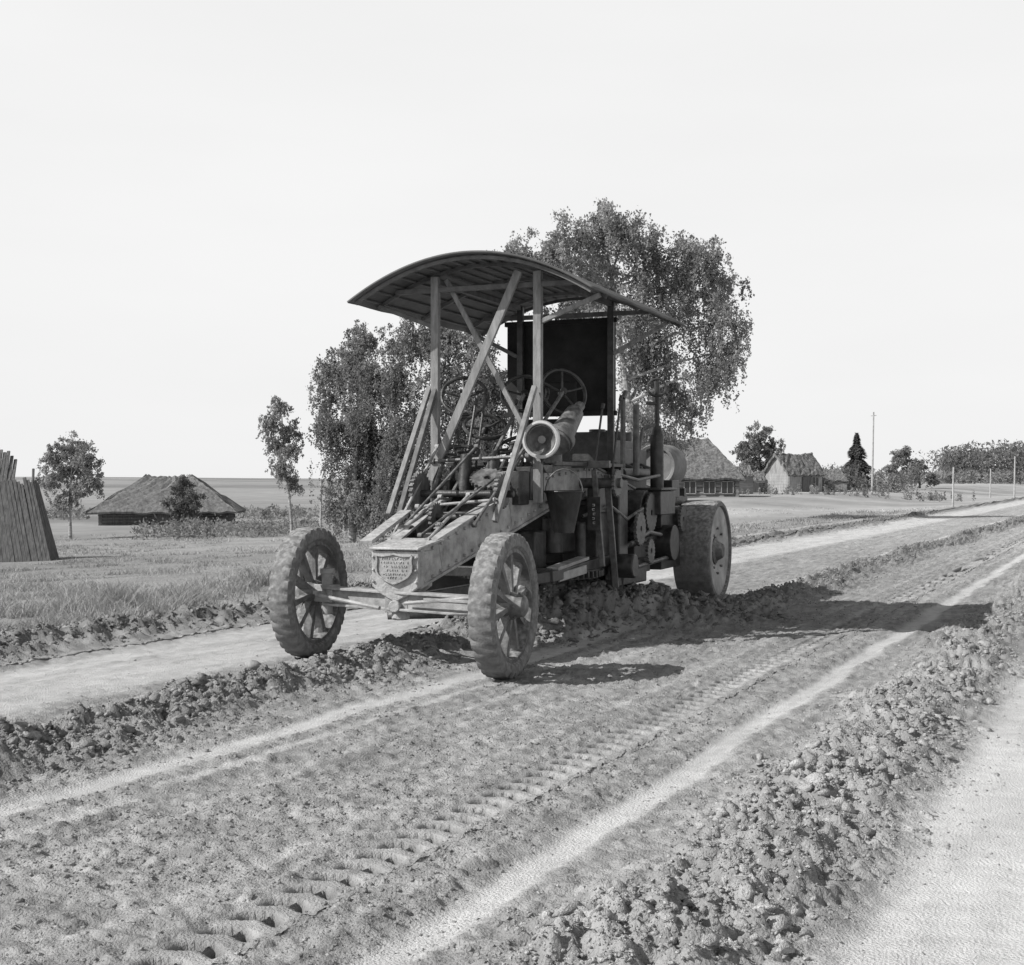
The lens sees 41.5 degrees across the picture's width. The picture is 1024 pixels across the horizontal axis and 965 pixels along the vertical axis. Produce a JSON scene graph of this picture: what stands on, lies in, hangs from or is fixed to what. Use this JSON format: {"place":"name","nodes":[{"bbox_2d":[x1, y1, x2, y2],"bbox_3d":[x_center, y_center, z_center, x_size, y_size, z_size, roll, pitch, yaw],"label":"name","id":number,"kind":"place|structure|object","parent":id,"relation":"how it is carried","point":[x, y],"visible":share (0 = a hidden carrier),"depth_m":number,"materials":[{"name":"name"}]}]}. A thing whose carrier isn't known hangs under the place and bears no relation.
{"place":"outdoors","nodes":[
{"label":"outdoors","id":0,"kind":"place"},
{"bbox_2d":[0,496,1023,964],"bbox_3d":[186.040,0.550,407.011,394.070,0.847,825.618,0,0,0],"label":"road","id":1,"kind":"structure","parent":0,"point":[984,926],"depth_m":6.53,"materials":[{"name":"grey soil"}]},
{"bbox_2d":[0,579,810,771],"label":"dirt clods windrow","id":2,"kind":"object","parent":1,"relation":"on","point":[155,696],"visible":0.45,"depth_m":8.15,"materials":[{"name":"grey soil"}]},
{"bbox_2d":[0,510,942,664],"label":"dirt ridge","id":3,"kind":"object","parent":1,"relation":"on","point":[98,618],"visible":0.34,"depth_m":12.69,"materials":[{"name":"grey soil"}]},
{"bbox_2d":[268,250,731,678],"bbox_3d":[0.244,-0.290,13.496,2.493,3.450,7.961,0,0,22],"label":"motor grader","id":4,"kind":"object","parent":1,"relation":"on","point":[484,548],"visible":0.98,"depth_m":12.26,"materials":[{"name":"metal"}]},
{"bbox_2d":[544,468,583,532],"bbox_3d":[0.473,0.164,12.273,0.368,0.586,0.368,0,0,0],"label":"bucket","id":5,"kind":"object","parent":4,"relation":"hanging from","point":[563,505],"visible":1,"depth_m":12.17,"materials":[{"name":"metal"}]},
{"bbox_2d":[0,515,1023,778],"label":"dirt clods","id":6,"kind":"object","parent":1,"relation":"on","point":[242,691],"visible":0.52,"depth_m":9.14,"materials":[{"name":"grey soil"}]},
{"bbox_2d":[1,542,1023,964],"bbox_3d":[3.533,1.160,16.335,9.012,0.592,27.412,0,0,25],"label":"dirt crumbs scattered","id":7,"kind":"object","parent":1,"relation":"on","point":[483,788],"visible":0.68,"depth_m":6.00,"materials":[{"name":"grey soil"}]},
{"bbox_2d":[357,578,814,647],"bbox_3d":[0.687,1.168,13.564,4.442,0.642,2.601,0,0,-41],"label":"dirt clods pile","id":8,"kind":"object","parent":1,"relation":"on","point":[541,625],"visible":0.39,"depth_m":13.35,"materials":[{"name":"grey soil"}]},
{"bbox_2d":[404,560,1023,964],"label":"dirt crumbs","id":9,"kind":"object","parent":1,"relation":"on","point":[646,934],"visible":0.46,"depth_m":5.11,"materials":[{"name":"grey soil"}]},
{"bbox_2d":[492,609,1023,964],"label":"dirt clods","id":10,"kind":"object","parent":1,"relation":"on","point":[779,922],"visible":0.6,"depth_m":5.55,"materials":[{"name":"grey soil"}]},
{"bbox_2d":[0,477,1023,631],"bbox_3d":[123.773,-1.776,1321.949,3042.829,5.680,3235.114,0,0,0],"label":"ground","id":11,"kind":"structure","parent":0,"point":[255,492],"depth_m":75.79,"materials":[{"name":"grey plant"}]},
{"bbox_2d":[0,449,58,561],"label":"plank shed","id":12,"kind":"structure","parent":11,"relation":"on","point":[26,534],"depth_m":45.07,"materials":[{"name":"grey wood"}]},
{"bbox_2d":[35,430,105,538],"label":"meadow tree","id":13,"kind":"object","parent":11,"relation":"on","point":[78,456],"visible":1,"depth_m":69.79,"materials":[{"name":"grey plant"}]},
{"bbox_2d":[85,474,245,525],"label":"thatched barn","id":14,"kind":"structure","parent":11,"relation":"on","point":[142,498],"depth_m":97.43,"materials":[{"name":"grey wood"}]},
{"bbox_2d":[157,514,169,524],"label":"door","id":15,"kind":"structure","parent":14,"relation":"in","point":[159,516],"depth_m":97.07,"materials":[{"name":"grey wood"}]},
{"bbox_2d":[158,474,208,525],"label":"meadow bush","id":16,"kind":"object","parent":11,"relation":"on","point":[186,503],"visible":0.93,"depth_m":92.77,"materials":[{"name":"grey plant"}]},
{"bbox_2d":[46,503,326,519],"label":"field shrubs","id":17,"kind":"object","parent":11,"relation":"on","point":[297,510],"visible":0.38,"depth_m":114.30,"materials":[{"name":"grey plant"}]},
{"bbox_2d":[130,513,322,539],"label":"roadside shrubs","id":18,"kind":"object","parent":11,"relation":"on","point":[256,526],"visible":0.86,"depth_m":68.69,"materials":[{"name":"grey plant"}]},
{"bbox_2d":[255,395,313,531],"bbox_3d":[-10.271,-0.633,60.841,2.340,6.646,2.039,0,0,19],"label":"birch tree","id":19,"kind":"object","parent":11,"relation":"on","point":[280,452],"visible":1,"depth_m":60.68,"materials":[{"name":"grey plant"}]},
{"bbox_2d":[319,481,321,527],"bbox_3d":[-8.081,1.384,57.003,0.136,2.902,0.099,0,0,0],"label":"wooden post","id":20,"kind":"object","parent":11,"relation":"on","point":[320,508],"visible":0.41,"depth_m":56.97,"materials":[{"name":"grey wood"}]},
{"bbox_2d":[305,319,419,542],"bbox_3d":[-6.023,-2.084,55.001,4.916,9.303,4.901,0,0,0],"label":"birch tree","id":21,"kind":"object","parent":11,"relation":"on","point":[352,505],"visible":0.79,"depth_m":54.72,"materials":[{"name":"grey plant"}]},
{"bbox_2d":[351,318,530,540],"bbox_3d":[-2.602,-2.290,53.937,7.522,9.408,4.528,0,0,0],"label":"birch tree","id":22,"kind":"object","parent":11,"relation":"on","point":[394,387],"visible":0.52,"depth_m":53.11,"materials":[{"name":"grey plant"}]},
{"bbox_2d":[492,197,754,455],"bbox_3d":[3.865,-4.244,50.001,10.555,12.431,5.246,0,0,0],"label":"birch tree","id":23,"kind":"object","parent":11,"relation":"on","point":[643,356],"visible":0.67,"depth_m":49.33,"materials":[{"name":"grey plant"}]},
{"bbox_2d":[643,437,745,497],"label":"log house","id":24,"kind":"structure","parent":11,"relation":"on","point":[712,470],"depth_m":88.66,"materials":[{"name":"grey wood"}]},
{"bbox_2d":[684,481,695,493],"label":"window","id":25,"kind":"structure","parent":24,"relation":"in","point":[690,486],"depth_m":88.62,"materials":[{"name":"grey glass"}]},
{"bbox_2d":[703,481,715,493],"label":"window","id":26,"kind":"structure","parent":24,"relation":"in","point":[709,487],"depth_m":88.45,"materials":[{"name":"grey glass"}]},
{"bbox_2d":[721,481,733,493],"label":"window","id":27,"kind":"structure","parent":24,"relation":"in","point":[727,487],"depth_m":88.29,"materials":[{"name":"grey glass"}]},
{"bbox_2d":[735,465,754,493],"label":"plank outhouse","id":28,"kind":"structure","parent":11,"relation":"on","point":[747,472],"depth_m":103.19,"materials":[{"name":"grey wood"}]},
{"bbox_2d":[729,420,785,471],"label":"village tree","id":29,"kind":"object","parent":11,"relation":"on","point":[744,451],"visible":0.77,"depth_m":119.34,"materials":[{"name":"grey plant"}]},
{"bbox_2d":[753,470,767,492],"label":"log shed","id":30,"kind":"structure","parent":11,"relation":"on","point":[759,478],"depth_m":109.07,"materials":[{"name":"wood"}]},
{"bbox_2d":[753,483,758,492],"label":"door","id":31,"kind":"structure","parent":30,"relation":"in","point":[755,485],"depth_m":108.84,"materials":[{"name":"grey wood"}]},
{"bbox_2d":[764,452,826,491],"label":"board house","id":32,"kind":"structure","parent":11,"relation":"on","point":[804,470],"depth_m":116.95,"materials":[{"name":"grey wood"}]},
{"bbox_2d":[803,477,810,491],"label":"door","id":33,"kind":"structure","parent":32,"relation":"in","point":[806,480],"depth_m":116.37,"materials":[{"name":"grey wood"}]},
{"bbox_2d":[811,477,818,485],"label":"window","id":34,"kind":"structure","parent":32,"relation":"in","point":[815,480],"depth_m":116.83,"materials":[{"name":"grey glass"}]},
{"bbox_2d":[732,460,926,493],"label":"village shrubs","id":35,"kind":"object","parent":11,"relation":"on","point":[893,481],"visible":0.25,"depth_m":120.49,"materials":[{"name":"grey plant"}]},
{"bbox_2d":[819,467,848,491],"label":"board outbuilding","id":36,"kind":"structure","parent":11,"relation":"on","point":[836,476],"depth_m":120.62,"materials":[{"name":"wood"}]},
{"bbox_2d":[822,482,831,491],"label":"door","id":37,"kind":"structure","parent":36,"relation":"in","point":[826,483],"depth_m":120.51,"materials":[{"name":"grey wood"}]},
{"bbox_2d":[739,481,975,501],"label":"village garden","id":38,"kind":"object","parent":11,"relation":"on","point":[931,497],"visible":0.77,"depth_m":100.94,"materials":[{"name":"grey plant"}]},
{"bbox_2d":[845,433,875,489],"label":"spruce tree","id":39,"kind":"object","parent":11,"relation":"on","point":[857,453],"visible":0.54,"depth_m":129.50,"materials":[{"name":"black plant"}]},
{"bbox_2d":[871,412,876,491],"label":"utility pole","id":40,"kind":"object","parent":11,"relation":"on","point":[873,415],"visible":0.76,"depth_m":119.93,"materials":[{"name":"grey wood"}]},
{"bbox_2d":[881,445,921,479],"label":"village tree","id":41,"kind":"object","parent":11,"relation":"on","point":[896,460],"visible":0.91,"depth_m":149.85,"materials":[{"name":"grey plant"}]},
{"bbox_2d":[904,459,940,487],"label":"village tree","id":42,"kind":"object","parent":11,"relation":"on","point":[931,478],"visible":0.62,"depth_m":154.48,"materials":[{"name":"grey plant"}]},
{"bbox_2d":[844,469,1023,484],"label":"distant shrubs","id":43,"kind":"object","parent":11,"relation":"on","point":[971,478],"visible":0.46,"depth_m":239.10,"materials":[{"name":"grey plant"}]},
{"bbox_2d":[952,467,953,506],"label":"wooden post","id":44,"kind":"object","parent":11,"relation":"on","point":[953,488],"visible":0.66,"depth_m":72.26,"materials":[{"name":"grey wood"}]},
{"bbox_2d":[913,438,1023,482],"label":"distant wood","id":45,"kind":"object","parent":11,"relation":"on","point":[960,459],"visible":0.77,"depth_m":258.33,"materials":[{"name":"grey plant"}]},
{"bbox_2d":[989,469,990,497],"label":"wooden post","id":46,"kind":"object","parent":11,"relation":"on","point":[990,485],"visible":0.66,"depth_m":119.95,"materials":[{"name":"grey wood"}]},
{"bbox_2d":[1013,456,1015,497],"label":"wooden post","id":47,"kind":"object","parent":11,"relation":"on","point":[1014,475],"visible":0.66,"depth_m":106.96,"materials":[{"name":"grey wood"}]},
{"bbox_2d":[0,0,1023,479],"label":"sky","id":48,"kind":"structure","parent":0,"point":[196,196],"materials":[{"name":"white"}]}
]}

